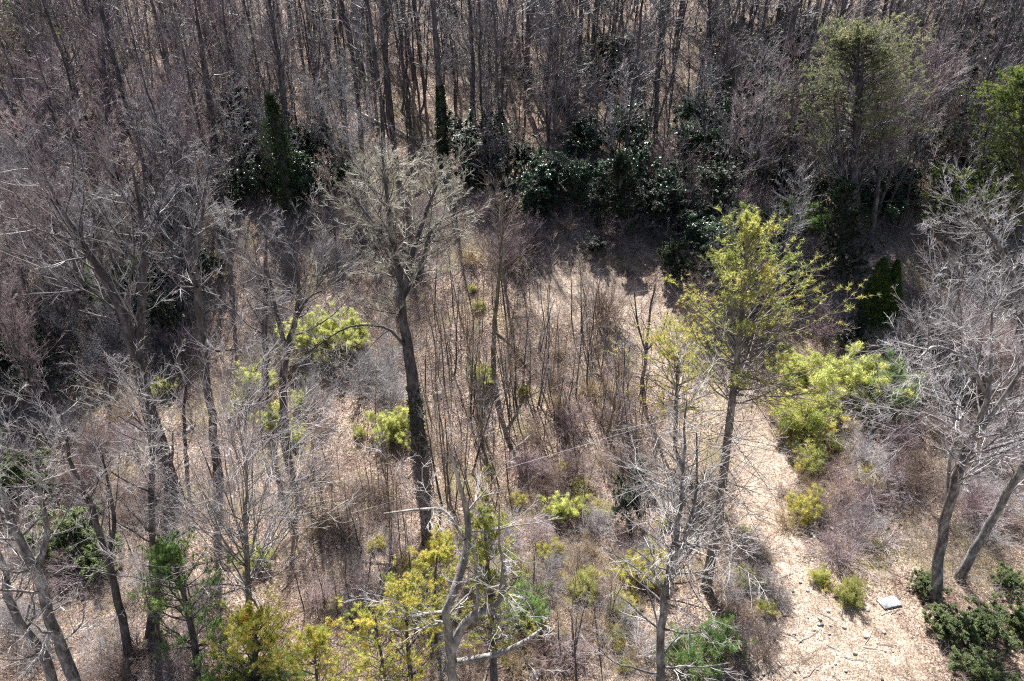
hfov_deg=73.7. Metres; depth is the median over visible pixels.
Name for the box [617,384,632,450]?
sapling
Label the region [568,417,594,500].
sapling
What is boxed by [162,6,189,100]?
young tree
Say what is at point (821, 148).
understorey tree
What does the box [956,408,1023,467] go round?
bare shrub
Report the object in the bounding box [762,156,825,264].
understorey tree
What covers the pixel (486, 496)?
shrub
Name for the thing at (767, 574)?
bare shrub
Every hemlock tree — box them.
[600,150,648,235]
[765,12,940,240]
[808,174,893,286]
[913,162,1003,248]
[920,63,1023,242]
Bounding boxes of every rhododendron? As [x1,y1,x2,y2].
[905,566,952,598]
[921,598,979,644]
[946,596,1022,657]
[947,632,1020,680]
[987,589,1023,642]
[989,561,1023,599]
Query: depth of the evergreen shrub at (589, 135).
63.15 m
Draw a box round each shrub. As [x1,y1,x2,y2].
[0,267,44,313]
[0,290,53,382]
[0,293,52,335]
[0,314,42,376]
[0,333,79,407]
[0,367,71,422]
[0,369,27,409]
[0,429,53,506]
[0,435,35,465]
[0,486,39,515]
[0,498,35,533]
[0,500,37,532]
[0,520,51,566]
[0,575,69,628]
[0,583,58,650]
[2,617,61,679]
[3,620,51,666]
[8,522,51,562]
[10,267,73,307]
[15,397,56,442]
[17,395,100,448]
[18,276,116,357]
[22,348,82,383]
[22,473,75,527]
[24,497,108,560]
[25,438,76,470]
[28,445,99,504]
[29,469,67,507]
[34,236,103,295]
[36,436,65,460]
[38,441,116,503]
[44,333,128,384]
[45,538,119,609]
[47,450,88,477]
[50,418,137,468]
[50,428,92,454]
[53,294,164,362]
[60,409,121,457]
[63,530,124,583]
[64,243,137,289]
[67,616,142,679]
[70,432,123,473]
[71,259,131,309]
[72,375,116,400]
[76,344,133,388]
[78,477,123,505]
[82,256,136,308]
[82,611,178,680]
[85,629,149,680]
[90,246,168,291]
[92,258,149,315]
[97,467,144,499]
[98,281,161,315]
[101,388,155,425]
[102,406,163,452]
[104,315,210,369]
[104,463,180,521]
[104,492,147,532]
[109,515,199,596]
[115,254,189,301]
[118,253,155,308]
[119,552,194,597]
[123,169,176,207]
[123,471,160,508]
[125,314,196,363]
[128,489,191,524]
[128,490,180,527]
[138,633,207,680]
[144,314,216,374]
[145,273,191,335]
[146,279,195,324]
[146,291,235,334]
[147,256,181,286]
[147,320,185,341]
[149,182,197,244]
[153,621,216,672]
[153,622,231,680]
[161,245,225,296]
[163,559,236,620]
[167,565,238,615]
[177,245,226,279]
[203,83,265,150]
[203,102,227,131]
[217,164,251,193]
[218,184,247,206]
[223,126,269,177]
[224,106,255,143]
[224,333,282,386]
[225,282,318,352]
[231,286,291,330]
[233,176,263,197]
[241,258,281,287]
[241,537,276,572]
[245,108,292,162]
[246,156,280,193]
[250,123,271,156]
[268,147,322,202]
[270,111,326,160]
[272,301,350,363]
[282,309,339,358]
[284,134,329,175]
[285,361,340,422]
[287,576,355,626]
[289,335,349,374]
[293,348,348,384]
[296,113,355,150]
[297,369,311,383]
[298,224,342,272]
[298,517,336,539]
[299,445,344,482]
[301,323,347,364]
[303,411,338,437]
[303,497,345,536]
[304,120,332,153]
[306,501,368,563]
[306,536,373,589]
[308,146,331,163]
[310,573,375,628]
[312,491,375,552]
[314,231,359,263]
[315,225,367,274]
[315,624,335,637]
[316,196,395,250]
[317,159,358,190]
[317,306,370,352]
[321,592,342,611]
[322,578,382,619]
[324,353,402,404]
[325,566,381,620]
[331,346,402,388]
[338,338,402,381]
[340,208,384,237]
[340,476,368,501]
[349,463,398,509]
[350,553,408,612]
[351,358,424,405]
[351,423,370,439]
[354,361,430,416]
[360,497,400,531]
[361,320,420,374]
[362,556,409,597]
[365,365,395,397]
[365,527,420,573]
[366,533,387,551]
[370,182,433,232]
[378,213,431,254]
[383,410,406,439]
[393,554,429,580]
[397,566,453,621]
[399,193,457,231]
[399,236,445,272]
[406,427,442,452]
[407,198,453,228]
[416,592,458,631]
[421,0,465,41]
[425,522,455,551]
[430,588,462,618]
[430,629,465,680]
[433,431,469,462]
[434,117,465,136]
[434,634,498,680]
[442,565,483,616]
[443,509,496,554]
[446,553,514,585]
[448,516,482,543]
[449,239,489,265]
[453,150,494,190]
[457,186,499,224]
[463,109,512,160]
[465,135,513,190]
[467,360,496,386]
[468,284,476,291]
[469,298,486,311]
[474,223,533,271]
[474,232,544,275]
[478,492,490,499]
[479,122,513,155]
[481,96,516,147]
[482,461,496,474]
[484,205,556,264]
[486,614,531,670]
[493,133,548,171]
[493,506,527,563]
[495,190,517,220]
[495,601,538,653]
[496,437,548,479]
[497,627,558,678]
[504,216,548,256]
[504,541,550,580]
[506,545,573,601]
[507,449,551,485]
[509,490,529,507]
[512,63,537,88]
[512,410,560,451]
[512,609,574,658]
[514,506,574,558]
[516,384,528,396]
[516,610,574,679]
[519,194,557,222]
[524,452,565,488]
[524,465,561,495]
[527,461,558,489]
[527,609,612,680]
[530,537,565,562]
[533,392,596,442]
[534,445,602,488]
[534,469,575,504]
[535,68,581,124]
[535,141,577,195]
[535,154,595,213]
[538,621,553,639]
[544,181,583,216]
[546,366,567,386]
[549,203,584,233]
[549,391,573,408]
[549,400,581,419]
[549,445,604,489]
[552,345,563,356]
[555,459,571,471]
[555,536,607,586]
[557,122,589,149]
[558,57,594,93]
[559,259,653,333]
[563,139,597,158]
[563,158,613,212]
[564,607,599,638]
[567,488,612,538]
[567,598,623,653]
[568,475,591,490]
[570,603,607,645]
[571,149,605,183]
[572,111,599,135]
[572,376,598,401]
[573,528,610,564]
[574,488,594,501]
[575,27,620,75]
[575,159,619,223]
[578,562,625,608]
[578,573,640,627]
[580,230,610,255]
[581,183,603,215]
[582,124,610,151]
[583,500,635,532]
[584,205,620,237]
[585,203,638,239]
[588,33,624,75]
[590,218,630,243]
[590,402,615,426]
[590,497,614,520]
[591,179,656,242]
[592,56,620,93]
[593,195,610,233]
[593,447,626,476]
[594,194,656,244]
[594,389,639,433]
[595,216,644,247]
[596,61,627,90]
[596,188,662,236]
[596,377,615,394]
[598,586,658,658]
[599,139,656,170]
[599,516,658,571]
[600,139,651,189]
[603,172,671,232]
[604,28,633,69]
[605,96,625,116]
[605,528,664,582]
[605,622,630,640]
[605,633,630,653]
[606,95,653,144]
[606,450,652,484]
[606,588,638,627]
[608,438,654,472]
[609,439,648,472]
[612,587,644,607]
[614,601,672,672]
[616,640,655,680]
[617,657,632,673]
[618,42,652,75]
[621,121,658,160]
[623,584,652,618]
[624,210,689,251]
[624,386,643,404]
[626,446,656,464]
[629,180,651,222]
[638,159,677,190]
[640,24,654,44]
[641,189,701,227]
[642,159,694,197]
[642,185,685,230]
[643,155,694,212]
[644,137,708,168]
[646,145,685,173]
[652,517,668,531]
[657,238,699,286]
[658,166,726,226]
[660,155,702,185]
[664,183,693,226]
[665,609,745,680]
[666,113,710,154]
[666,187,713,230]
[669,143,707,165]
[671,89,716,124]
[672,212,687,241]
[674,118,710,138]
[674,281,730,335]
[675,142,715,188]
[677,163,707,197]
[679,125,725,163]
[682,168,766,219]
[682,212,727,256]
[682,270,779,343]
[683,192,716,228]
[684,254,718,286]
[688,169,754,220]
[689,241,725,279]
[692,140,756,207]
[694,1,744,44]
[699,614,764,664]
[700,559,761,607]
[700,635,752,680]
[701,107,752,141]
[702,185,781,234]
[703,222,791,304]
[705,53,732,96]
[706,190,757,233]
[706,587,749,621]
[708,68,758,114]
[708,121,758,161]
[708,623,758,662]
[711,582,756,622]
[712,103,736,123]
[713,600,744,626]
[714,54,754,97]
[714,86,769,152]
[714,125,749,171]
[714,171,776,213]
[714,212,763,247]
[714,583,755,614]
[717,26,750,46]
[718,250,798,321]
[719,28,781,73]
[719,132,779,175]
[719,138,762,167]
[720,516,773,559]
[726,186,779,225]
[726,561,768,599]
[728,164,763,195]
[728,299,791,340]
[729,530,787,565]
[730,15,747,30]
[730,527,768,573]
[731,575,754,594]
[732,259,791,311]
[732,563,758,585]
[733,534,776,569]
[733,583,784,617]
[734,522,752,536]
[734,595,779,638]
[735,199,761,215]
[738,181,800,243]
[738,547,766,578]
[739,559,777,597]
[742,202,782,236]
[745,177,782,226]
[746,296,805,329]
[746,608,792,642]
[746,622,790,670]
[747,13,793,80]
[748,23,781,41]
[748,230,783,258]
[749,65,777,100]
[750,189,797,234]
[753,562,788,593]
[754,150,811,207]
[754,598,780,616]
[756,232,795,264]
[757,578,770,590]
[762,77,806,105]
[762,587,795,612]
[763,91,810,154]
[764,230,789,244]
[764,504,816,537]
[764,570,795,612]
[769,264,789,295]
[770,7,791,28]
[771,473,808,502]
[772,261,807,297]
[774,7,814,75]
[775,190,839,245]
[775,219,865,282]
[777,427,806,443]
[778,19,817,68]
[778,254,811,294]
[780,470,827,493]
[782,4,826,54]
[786,88,823,113]
[787,60,836,89]
[787,274,840,314]
[791,256,834,290]
[792,441,835,479]
[792,516,883,589]
[793,470,884,539]
[794,111,831,139]
[795,392,850,422]
[799,294,860,341]
[800,170,838,202]
[805,563,835,592]
[807,38,827,62]
[807,65,843,111]
[812,468,856,504]
[815,453,864,496]
[815,486,898,551]
[818,184,874,211]
[822,573,873,608]
[827,134,874,179]
[827,438,849,451]
[828,480,856,509]
[831,444,862,467]
[833,310,876,352]
[833,461,912,521]
[834,412,872,432]
[837,419,891,489]
[840,452,873,473]
[843,496,873,523]
[847,455,917,511]
[848,0,887,20]
[848,154,904,199]
[848,166,914,222]
[850,405,926,466]
[854,440,919,503]
[856,514,913,554]
[861,409,909,438]
[862,442,932,494]
[863,344,941,398]
[864,183,901,214]
[867,179,910,214]
[870,538,883,547]
[871,512,889,526]
[876,155,925,199]
[880,337,953,386]
[883,166,929,208]
[890,0,929,39]
[891,282,979,342]
[893,388,948,436]
[894,436,968,483]
[895,439,937,470]
[897,34,933,84]
[906,292,960,318]
[906,452,945,494]
[907,114,951,151]
[914,317,959,364]
[916,335,982,380]
[916,413,971,451]
[924,297,998,344]
[925,153,950,175]
[925,310,984,351]
[925,324,1009,380]
[925,342,1003,401]
[928,123,992,174]
[928,410,993,464]
[928,467,1018,536]
[929,184,969,217]
[932,119,976,164]
[932,167,966,212]
[933,303,1009,351]
[934,462,1023,518]
[936,319,1003,357]
[939,423,991,463]
[942,89,983,125]
[944,86,986,113]
[949,0,986,33]
[952,51,985,82]
[952,502,1023,550]
[953,20,993,63]
[953,63,983,83]
[955,355,1010,401]
[956,172,995,221]
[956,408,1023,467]
[961,100,981,124]
[961,467,1023,508]
[963,319,1021,369]
[966,155,1015,223]
[966,321,1021,368]
[967,471,1023,540]
[970,61,992,91]
[971,166,995,183]
[972,4,1001,34]
[972,142,1013,177]
[976,32,993,54]
[980,401,1023,439]
[982,353,1023,407]
[986,25,1023,58]
[987,167,1012,211]
[988,371,1023,427]
[1010,33,1023,53]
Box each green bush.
[195,644,275,680]
[248,645,314,680]
[494,577,552,631]
[653,608,756,680]
[763,383,850,453]
[837,345,938,425]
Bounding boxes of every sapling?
[53,519,71,568]
[92,454,108,526]
[96,472,117,541]
[106,503,133,560]
[112,461,149,543]
[120,494,137,537]
[126,568,161,642]
[136,542,158,638]
[137,587,168,627]
[169,425,188,510]
[189,413,217,491]
[258,369,268,429]
[264,451,295,531]
[269,528,304,614]
[271,486,297,535]
[293,477,309,531]
[303,539,327,609]
[306,454,327,504]
[307,427,320,494]
[307,503,313,534]
[310,398,325,460]
[311,478,329,518]
[328,463,341,507]
[329,549,349,598]
[331,568,342,600]
[334,477,353,532]
[340,484,362,549]
[343,495,359,585]
[349,484,360,525]
[352,368,368,421]
[358,449,369,490]
[359,435,374,482]
[362,539,378,582]
[365,568,372,602]
[369,415,386,467]
[370,401,385,476]
[371,359,380,416]
[371,549,391,615]
[372,438,380,477]
[376,442,387,493]
[378,429,396,504]
[382,545,392,573]
[383,528,397,579]
[384,510,398,570]
[385,486,392,533]
[386,473,404,543]
[390,474,407,531]
[400,521,414,582]
[405,431,432,489]
[410,277,435,348]
[412,321,420,386]
[414,355,432,428]
[414,393,442,504]
[421,322,428,395]
[421,326,433,396]
[422,252,436,314]
[423,425,434,475]
[427,238,442,310]
[431,306,449,386]
[431,370,443,440]
[431,391,448,481]
[432,293,451,360]
[432,298,451,360]
[434,320,449,375]
[436,273,451,320]
[437,386,457,490]
[437,397,442,443]
[440,448,451,473]
[442,249,456,310]
[442,446,453,502]
[443,247,460,322]
[445,278,469,353]
[445,444,463,499]
[446,425,470,497]
[449,278,467,377]
[449,296,455,345]
[449,383,461,429]
[450,445,462,494]
[451,386,458,447]
[452,258,464,293]
[453,378,462,405]
[454,435,470,512]
[455,257,473,317]
[456,281,474,363]
[456,309,480,365]
[457,415,472,473]
[459,378,499,486]
[459,435,479,489]
[460,292,465,331]
[463,307,473,374]
[463,316,483,422]
[466,335,482,413]
[467,333,484,416]
[467,342,487,385]
[468,324,488,387]
[468,404,480,462]
[470,288,481,340]
[470,301,485,363]
[470,380,506,474]
[472,257,491,339]
[472,261,482,314]
[472,321,483,406]
[472,342,492,440]
[474,357,503,444]
[475,355,492,414]
[475,404,490,464]
[476,387,480,427]
[477,373,489,434]
[481,337,486,400]
[483,271,497,328]
[483,405,505,491]
[486,241,496,311]
[487,330,509,414]
[488,328,496,407]
[491,222,505,316]
[496,333,516,411]
[497,312,518,394]
[497,334,504,379]
[497,346,507,401]
[499,403,508,486]
[500,321,531,419]
[506,277,524,361]
[506,319,524,409]
[509,241,529,295]
[515,317,526,372]
[516,220,522,274]
[517,303,537,382]
[525,337,534,391]
[525,530,537,592]
[526,258,529,300]
[530,561,553,610]
[534,271,544,328]
[536,307,556,388]
[536,359,548,408]
[536,367,549,415]
[537,297,553,351]
[538,292,557,355]
[538,334,558,405]
[539,304,547,351]
[539,358,560,440]
[542,293,568,389]
[543,360,554,420]
[544,300,551,369]
[546,269,549,313]
[547,231,559,328]
[554,336,572,426]
[554,353,570,425]
[554,593,567,644]
[555,295,562,373]
[555,354,568,411]
[555,369,583,426]
[560,425,576,466]
[561,399,577,458]
[562,375,572,418]
[562,604,584,680]
[564,257,577,329]
[568,337,578,410]
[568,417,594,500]
[570,277,586,348]
[570,547,589,656]
[571,246,591,333]
[571,593,595,667]
[572,308,593,396]
[572,585,585,654]
[574,255,591,331]
[576,307,593,352]
[576,461,588,500]
[577,459,590,511]
[579,277,591,334]
[585,304,594,389]
[585,438,603,494]
[586,271,603,340]
[586,597,603,640]
[587,292,606,355]
[589,596,603,637]
[596,351,609,397]
[599,353,613,390]
[600,362,614,421]
[601,317,608,377]
[601,572,622,622]
[602,304,618,356]
[605,570,616,626]
[606,576,621,609]
[608,350,627,410]
[609,387,624,448]
[610,394,627,449]
[610,558,634,613]
[614,307,630,348]
[615,324,643,409]
[615,358,638,429]
[616,340,639,420]
[617,336,634,399]
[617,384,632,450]
[617,434,631,480]
[618,338,631,402]
[618,353,635,408]
[621,321,632,409]
[621,371,634,422]
[631,383,640,452]
[633,426,650,491]
[634,339,645,402]
[636,333,663,426]
[639,348,648,412]
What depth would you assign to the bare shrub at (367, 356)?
46.23 m
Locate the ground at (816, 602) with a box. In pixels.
[0,0,1023,680]
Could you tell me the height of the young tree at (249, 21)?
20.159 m
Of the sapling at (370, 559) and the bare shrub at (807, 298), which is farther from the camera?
the bare shrub at (807, 298)
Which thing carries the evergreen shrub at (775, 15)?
on the ground at (816, 602)
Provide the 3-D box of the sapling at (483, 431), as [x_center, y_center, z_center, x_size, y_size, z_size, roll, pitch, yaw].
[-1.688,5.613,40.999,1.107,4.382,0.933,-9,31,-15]
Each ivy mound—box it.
[611,454,651,533]
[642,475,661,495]
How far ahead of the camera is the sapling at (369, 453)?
39.00 m
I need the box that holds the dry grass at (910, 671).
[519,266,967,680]
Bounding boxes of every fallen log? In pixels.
[234,567,259,607]
[282,544,324,590]
[299,474,326,482]
[362,112,417,139]
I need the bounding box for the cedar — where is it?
[855,256,903,330]
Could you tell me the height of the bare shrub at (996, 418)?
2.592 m
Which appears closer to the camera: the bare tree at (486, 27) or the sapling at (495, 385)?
the sapling at (495, 385)
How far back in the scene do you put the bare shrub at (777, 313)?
48.73 m
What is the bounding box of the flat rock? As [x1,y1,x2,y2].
[877,596,901,608]
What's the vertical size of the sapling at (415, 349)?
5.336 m
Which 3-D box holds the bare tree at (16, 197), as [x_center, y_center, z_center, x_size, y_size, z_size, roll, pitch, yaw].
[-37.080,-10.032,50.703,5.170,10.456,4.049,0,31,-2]
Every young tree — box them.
[0,0,61,141]
[0,0,88,153]
[0,0,134,223]
[0,7,55,119]
[0,25,34,114]
[0,34,65,202]
[0,73,78,251]
[0,88,72,257]
[0,126,33,210]
[13,21,97,245]
[37,107,133,265]
[38,1,75,100]
[38,145,96,288]
[43,0,80,86]
[48,0,144,163]
[51,151,124,314]
[75,127,108,254]
[78,0,139,158]
[83,0,155,129]
[90,3,134,96]
[94,0,209,250]
[112,0,150,92]
[114,112,182,288]
[124,130,204,335]
[125,1,157,97]
[125,173,200,300]
[126,2,164,99]
[129,5,178,108]
[145,0,207,135]
[149,223,192,334]
[153,20,192,123]
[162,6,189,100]
[170,0,213,92]
[171,1,207,55]
[191,59,221,125]
[194,75,250,203]
[195,122,231,239]
[196,1,246,104]
[223,0,291,92]
[224,44,254,101]
[247,0,280,79]
[277,0,310,71]
[277,7,293,57]
[279,0,325,88]
[284,0,331,130]
[300,0,336,118]
[303,0,327,54]
[308,3,333,77]
[309,0,344,109]
[310,22,340,122]
[314,3,340,64]
[328,0,365,81]
[337,1,372,139]
[337,2,352,47]
[343,2,354,50]
[352,2,372,90]
[370,13,402,138]
[373,0,413,127]
[378,3,424,111]
[388,0,432,112]
[389,24,412,115]
[395,1,431,64]
[399,0,426,101]
[404,0,454,116]
[409,19,435,107]
[429,0,466,83]
[435,0,487,109]
[440,0,487,85]
[458,0,494,73]
[462,5,515,109]
[470,1,509,124]
[476,42,492,106]
[481,2,517,97]
[485,20,507,105]
[489,0,543,117]
[507,0,561,142]
[511,0,545,108]
[525,0,574,138]
[533,35,555,116]
[536,0,576,123]
[543,0,592,130]
[554,44,576,121]
[555,0,610,146]
[570,0,598,64]
[576,0,614,98]
[586,0,611,55]
[586,0,652,137]
[590,0,634,65]
[607,0,627,31]
[613,0,638,82]
[624,0,665,118]
[625,0,659,65]
[630,49,660,134]
[635,0,689,119]
[644,0,694,123]
[651,37,686,144]
[655,0,701,120]
[664,1,685,65]
[674,0,733,106]
[676,0,706,123]
[703,1,758,89]
[730,0,790,98]
[734,15,765,110]
[736,14,780,113]
[741,0,778,43]
[745,0,786,68]
[746,22,788,110]
[763,0,814,58]
[771,6,839,184]
[773,0,804,54]
[777,25,807,80]
[780,0,819,56]
[787,0,830,88]
[796,0,835,26]
[800,92,831,202]
[811,3,885,202]
[816,0,884,107]
[843,70,904,213]
[895,0,976,165]
[915,3,954,47]
[917,0,975,97]
[921,43,969,151]
[924,77,956,167]
[931,0,1009,128]
[935,50,985,166]
[937,0,1023,181]
[938,3,1023,163]
[961,0,1007,87]
[961,58,1015,166]
[964,9,1016,165]
[977,34,1007,96]
[1005,19,1023,122]
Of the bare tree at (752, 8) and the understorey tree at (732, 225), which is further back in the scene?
the bare tree at (752, 8)
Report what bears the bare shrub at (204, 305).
on the ground at (816, 602)
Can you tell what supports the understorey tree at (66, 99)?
on the ground at (816, 602)
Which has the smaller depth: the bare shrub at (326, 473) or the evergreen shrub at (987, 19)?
the bare shrub at (326, 473)
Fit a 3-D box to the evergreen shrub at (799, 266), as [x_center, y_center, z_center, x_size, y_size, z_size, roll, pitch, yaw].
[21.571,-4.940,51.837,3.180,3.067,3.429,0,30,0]
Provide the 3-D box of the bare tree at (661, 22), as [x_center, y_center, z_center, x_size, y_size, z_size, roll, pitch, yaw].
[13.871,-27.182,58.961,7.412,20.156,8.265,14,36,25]
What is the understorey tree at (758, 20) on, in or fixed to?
on the ground at (816, 602)
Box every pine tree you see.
[125,526,245,680]
[201,585,307,680]
[269,616,369,680]
[323,594,434,680]
[357,553,484,680]
[400,530,458,646]
[423,498,538,680]
[604,299,742,458]
[616,199,879,604]
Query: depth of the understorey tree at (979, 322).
41.23 m
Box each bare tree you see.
[0,0,29,122]
[0,0,69,112]
[0,5,39,145]
[0,17,21,124]
[0,18,40,184]
[0,67,16,137]
[0,78,83,277]
[0,83,218,504]
[0,98,30,215]
[0,125,22,191]
[0,139,50,300]
[0,141,36,268]
[0,147,114,342]
[0,170,12,330]
[0,179,79,348]
[0,190,52,356]
[0,236,33,372]
[0,250,68,442]
[0,253,25,343]
[0,271,64,417]
[0,311,363,630]
[0,362,145,669]
[0,382,166,680]
[0,406,12,434]
[0,486,57,680]
[1,0,78,154]
[1,33,59,179]
[6,0,77,163]
[7,0,107,177]
[8,0,70,138]
[12,150,87,294]
[12,241,94,362]
[22,114,80,222]
[24,44,105,211]
[41,0,87,102]
[46,0,80,59]
[46,337,225,648]
[51,0,138,88]
[52,0,127,136]
[55,76,150,249]
[58,0,103,104]
[61,0,149,182]
[61,118,141,255]
[65,114,304,485]
[71,0,101,85]
[71,19,122,180]
[74,2,121,75]
[77,0,138,102]
[86,15,153,172]
[97,0,159,134]
[113,70,168,165]
[120,0,199,184]
[120,82,198,236]
[125,64,217,228]
[126,0,207,109]
[138,58,197,184]
[139,0,189,148]
[139,169,208,285]
[148,0,179,63]
[148,0,218,205]
[151,55,207,173]
[153,0,208,103]
[158,0,247,193]
[182,0,267,89]
[184,0,249,92]
[186,0,218,65]
[190,0,240,90]
[199,198,289,412]
[200,0,258,50]
[202,21,250,101]
[209,0,225,79]
[210,33,252,93]
[210,197,253,295]
[212,182,373,438]
[218,0,263,116]
[226,26,273,109]
[233,0,292,129]
[235,0,308,203]
[253,0,305,93]
[264,121,492,459]
[281,0,307,103]
[306,0,366,105]
[310,0,320,89]
[321,0,401,186]
[325,0,364,131]
[343,430,571,680]
[344,0,414,118]
[351,0,359,52]
[364,0,372,75]
[370,0,450,145]
[400,0,414,80]
[411,0,430,99]
[413,0,453,169]
[441,0,515,118]
[444,14,447,49]
[449,0,489,125]
[455,0,535,161]
[464,0,503,97]
[468,167,571,402]
[473,0,552,158]
[481,177,525,280]
[493,0,526,108]
[521,2,523,52]
[522,0,533,70]
[523,0,543,106]
[526,0,591,150]
[541,0,608,120]
[554,0,562,82]
[560,2,562,64]
[575,313,804,680]
[587,4,589,39]
[591,0,597,78]
[602,0,683,151]
[606,361,624,435]
[611,2,617,35]
[624,275,679,400]
[633,0,638,33]
[645,0,722,138]
[665,0,704,104]
[674,1,685,78]
[695,0,762,136]
[698,0,714,89]
[708,62,769,218]
[711,0,772,117]
[715,29,797,199]
[736,0,744,54]
[744,0,773,69]
[747,0,754,38]
[748,22,833,215]
[757,0,824,197]
[770,0,782,66]
[775,52,815,175]
[784,0,889,146]
[790,0,865,167]
[792,0,869,161]
[809,0,829,62]
[811,29,913,251]
[814,0,850,115]
[825,65,901,211]
[825,215,1023,603]
[828,0,871,50]
[839,0,882,110]
[850,0,946,164]
[860,0,925,160]
[860,25,931,186]
[862,0,923,132]
[863,81,918,245]
[864,0,919,143]
[864,0,963,166]
[867,69,946,218]
[873,0,898,67]
[876,79,923,181]
[881,30,980,228]
[889,0,961,88]
[893,2,916,43]
[896,0,962,112]
[903,30,966,163]
[909,4,919,54]
[910,0,1007,173]
[915,140,1023,356]
[924,0,964,74]
[934,0,978,118]
[934,309,1023,583]
[952,47,1021,189]
[965,0,980,38]
[970,0,986,51]
[973,0,1023,112]
[975,0,1023,143]
[980,0,1019,86]
[982,0,1011,65]
[991,0,1023,83]
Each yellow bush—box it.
[537,490,590,522]
[557,563,609,603]
[607,534,685,590]
[775,346,830,393]
[785,482,830,527]
[801,339,926,411]
[852,463,894,496]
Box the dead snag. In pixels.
[151,350,215,465]
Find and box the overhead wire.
[310,299,1021,524]
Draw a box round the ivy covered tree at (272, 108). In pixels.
[257,93,312,218]
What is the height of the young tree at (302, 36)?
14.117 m
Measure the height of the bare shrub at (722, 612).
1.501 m
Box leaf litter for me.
[0,0,1023,680]
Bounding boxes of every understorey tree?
[0,11,33,115]
[0,66,32,120]
[0,69,64,164]
[0,129,36,265]
[0,151,46,258]
[0,168,46,257]
[0,224,68,343]
[0,267,28,336]
[1,224,24,313]
[4,109,61,172]
[7,159,110,317]
[10,34,72,143]
[19,42,117,210]
[21,133,95,248]
[25,56,101,147]
[26,183,85,279]
[26,195,88,303]
[31,36,94,142]
[46,0,84,70]
[48,0,117,105]
[56,127,101,185]
[59,32,104,118]
[62,1,139,107]
[71,264,129,337]
[76,56,135,172]
[83,29,129,101]
[85,179,146,262]
[94,182,139,258]
[98,0,150,72]
[100,79,191,253]
[110,43,158,137]
[118,70,213,204]
[121,58,167,145]
[128,133,158,186]
[130,26,175,96]
[130,85,201,212]
[137,60,209,186]
[144,15,175,67]
[146,0,198,65]
[147,128,196,199]
[149,236,211,311]
[152,195,204,267]
[156,95,234,237]
[159,10,221,146]
[160,76,203,161]
[173,0,232,64]
[184,92,230,170]
[185,8,241,134]
[199,77,265,200]
[201,115,248,189]
[207,0,243,43]
[213,6,258,80]
[227,85,254,139]
[230,39,296,153]
[231,41,278,122]
[232,94,270,153]
[238,22,304,109]
[241,92,273,193]
[241,111,264,155]
[244,19,277,91]
[245,0,291,43]
[247,108,307,185]
[248,0,322,124]
[252,139,277,198]
[263,74,297,126]
[264,21,299,102]
[276,40,299,108]
[280,63,336,168]
[289,0,327,65]
[289,0,365,122]
[289,66,325,154]
[291,12,306,52]
[298,76,347,158]
[301,142,356,245]
[303,0,331,53]
[314,1,334,42]
[317,47,361,159]
[318,105,357,182]
[322,62,362,132]
[323,69,352,130]
[323,108,383,204]
[327,72,405,217]
[343,0,377,42]
[362,6,400,76]
[369,2,379,45]
[386,57,423,141]
[388,1,417,66]
[406,0,458,57]
[421,19,441,61]
[429,0,463,75]
[432,6,477,119]
[433,18,483,124]
[440,4,453,36]
[453,27,495,115]
[457,85,512,199]
[458,0,494,74]
[464,60,507,122]
[466,20,509,99]
[475,71,495,113]
[477,1,502,58]
[489,68,539,174]
[521,55,546,120]
[522,8,593,152]
[527,0,589,114]
[530,0,546,59]
[530,12,564,84]
[531,62,566,142]
[532,10,600,156]
[533,1,549,54]
[533,117,575,203]
[539,7,559,53]
[543,0,574,41]
[548,1,593,71]
[562,0,572,36]
[575,39,618,113]
[581,59,616,159]
[588,0,622,40]
[598,54,652,166]
[601,1,614,39]
[601,80,638,149]
[610,2,665,108]
[617,19,644,88]
[629,1,690,134]
[631,76,699,172]
[636,63,663,118]
[673,54,727,165]
[681,27,728,117]
[686,0,707,38]
[688,200,742,268]
[692,3,744,99]
[697,0,734,66]
[698,0,731,77]
[704,0,731,48]
[708,7,758,77]
[709,42,760,103]
[709,111,738,170]
[717,50,762,137]
[720,71,787,198]
[736,88,800,205]
[742,85,798,156]
[745,79,779,164]
[751,33,779,82]
[752,0,776,39]
[755,77,797,133]
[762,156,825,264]
[767,113,788,153]
[776,128,833,205]
[783,62,872,217]
[786,110,824,195]
[799,26,822,74]
[808,113,847,197]
[821,142,847,214]
[839,70,875,135]
[848,304,955,443]
[863,4,881,41]
[868,81,920,180]
[878,102,947,230]
[885,1,922,30]
[906,128,953,195]
[907,24,967,142]
[908,76,950,129]
[917,19,955,99]
[917,79,988,190]
[920,34,959,89]
[920,222,1001,342]
[928,248,1023,410]
[931,279,979,340]
[933,52,974,136]
[937,54,980,146]
[943,110,1012,182]
[962,86,1009,166]
[968,50,1022,127]
[1001,225,1023,361]
[1006,288,1023,395]
[1008,46,1023,85]
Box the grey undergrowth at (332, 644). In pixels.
[0,166,1023,680]
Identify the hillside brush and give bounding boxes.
[0,0,1023,326]
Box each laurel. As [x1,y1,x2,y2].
[434,109,508,166]
[484,153,564,210]
[533,162,584,197]
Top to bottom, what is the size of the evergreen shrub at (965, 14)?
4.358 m
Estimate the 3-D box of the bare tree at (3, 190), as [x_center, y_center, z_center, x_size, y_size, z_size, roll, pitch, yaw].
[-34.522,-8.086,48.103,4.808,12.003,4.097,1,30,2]
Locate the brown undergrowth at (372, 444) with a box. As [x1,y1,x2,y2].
[0,0,1023,680]
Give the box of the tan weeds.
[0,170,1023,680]
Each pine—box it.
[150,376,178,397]
[221,392,250,416]
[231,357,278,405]
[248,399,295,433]
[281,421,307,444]
[290,387,305,409]
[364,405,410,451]

